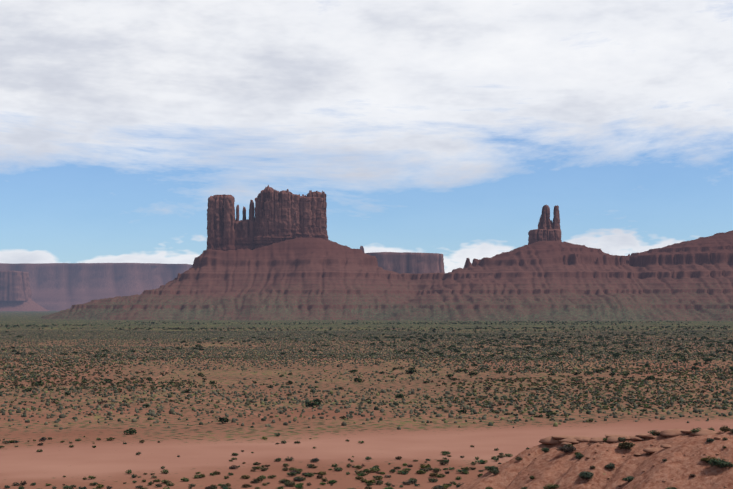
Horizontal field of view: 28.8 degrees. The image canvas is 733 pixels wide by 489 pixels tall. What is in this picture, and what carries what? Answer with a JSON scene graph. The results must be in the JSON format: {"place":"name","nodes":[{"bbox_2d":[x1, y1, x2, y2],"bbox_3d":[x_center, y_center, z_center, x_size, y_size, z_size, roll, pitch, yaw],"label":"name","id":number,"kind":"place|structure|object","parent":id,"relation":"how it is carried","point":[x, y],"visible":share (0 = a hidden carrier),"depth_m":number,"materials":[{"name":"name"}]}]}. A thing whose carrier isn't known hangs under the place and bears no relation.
{"place":"outdoors","nodes":[
{"label":"outdoors","id":0,"kind":"place"},
{"bbox_2d":[0,246,444,310],"bbox_3d":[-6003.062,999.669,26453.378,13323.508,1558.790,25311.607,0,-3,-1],"label":"mesas","id":1,"kind":"structure","parent":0,"point":[43,286],"depth_m":28289.05,"materials":[{"name":"brown stone"}]},
{"bbox_2d":[0,311,732,488],"bbox_3d":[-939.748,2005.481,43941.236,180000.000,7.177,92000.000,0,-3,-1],"label":"ground","id":2,"kind":"structure","parent":0,"point":[206,448],"depth_m":686.94,"materials":[{"name":"soil"}]},
{"bbox_2d":[0,405,728,488],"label":"desert shrubs","id":3,"kind":"object","parent":2,"relation":"on","point":[374,469],"visible":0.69,"depth_m":450.67,"materials":[{"name":"green plant"}]},
{"bbox_2d":[0,320,730,332],"bbox_3d":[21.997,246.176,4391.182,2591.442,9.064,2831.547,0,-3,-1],"label":"desert shrubs","id":4,"kind":"object","parent":2,"relation":"on","point":[517,322],"visible":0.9,"depth_m":3716.72,"materials":[{"name":"green plant"}]},
{"bbox_2d":[0,330,732,429],"bbox_3d":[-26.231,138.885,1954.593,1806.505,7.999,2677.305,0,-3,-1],"label":"desert shrubs","id":5,"kind":"object","parent":2,"relation":"on","point":[295,334],"visible":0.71,"depth_m":1367.17,"materials":[{"name":"green plant"}]},
{"bbox_2d":[0,353,732,407],"bbox_3d":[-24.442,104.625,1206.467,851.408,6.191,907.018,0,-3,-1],"label":"desert shrubs","id":6,"kind":"object","parent":2,"relation":"on","point":[615,382],"visible":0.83,"depth_m":996.45,"materials":[{"name":"green plant"}]},
{"bbox_2d":[0,327,732,434],"bbox_3d":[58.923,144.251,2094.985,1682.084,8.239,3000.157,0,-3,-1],"label":"juniper trees","id":7,"kind":"object","parent":2,"relation":"on","point":[225,419],"visible":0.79,"depth_m":1698.84,"materials":[{"name":"green plant"}]},
{"bbox_2d":[40,230,732,320],"bbox_3d":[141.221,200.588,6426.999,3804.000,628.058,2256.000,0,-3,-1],"label":"talus slope","id":8,"kind":"structure","parent":2,"relation":"on","point":[324,279],"depth_m":6454.18,"materials":[{"name":"brown stone"}]},
{"bbox_2d":[206,185,328,250],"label":"butte","id":9,"kind":"object","parent":8,"relation":"on","point":[283,215],"visible":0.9,"depth_m":6996.09,"materials":[{"name":"stone"}]},
{"bbox_2d":[528,205,561,243],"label":"pinnacle","id":10,"kind":"object","parent":8,"relation":"on","point":[548,229],"visible":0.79,"depth_m":7085.27,"materials":[{"name":"stone"}]},
{"bbox_2d":[0,0,732,272],"label":"sky","id":11,"kind":"structure","parent":0,"point":[448,128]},
{"bbox_2d":[456,430,732,488],"bbox_3d":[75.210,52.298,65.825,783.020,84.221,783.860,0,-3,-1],"label":"hill","id":12,"kind":"structure","parent":0,"point":[554,466],"depth_m":177.87,"materials":[{"name":"soil"}]},
{"bbox_2d":[485,425,732,488],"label":"desert shrubs","id":13,"kind":"object","parent":12,"relation":"on","point":[722,463],"visible":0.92,"depth_m":178.73,"materials":[{"name":"green plant"}]},
{"bbox_2d":[518,428,726,486],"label":"rocks","id":14,"kind":"object","parent":12,"relation":"on","point":[557,439],"visible":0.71,"depth_m":184.87,"materials":[{"name":"stone"}]}
]}

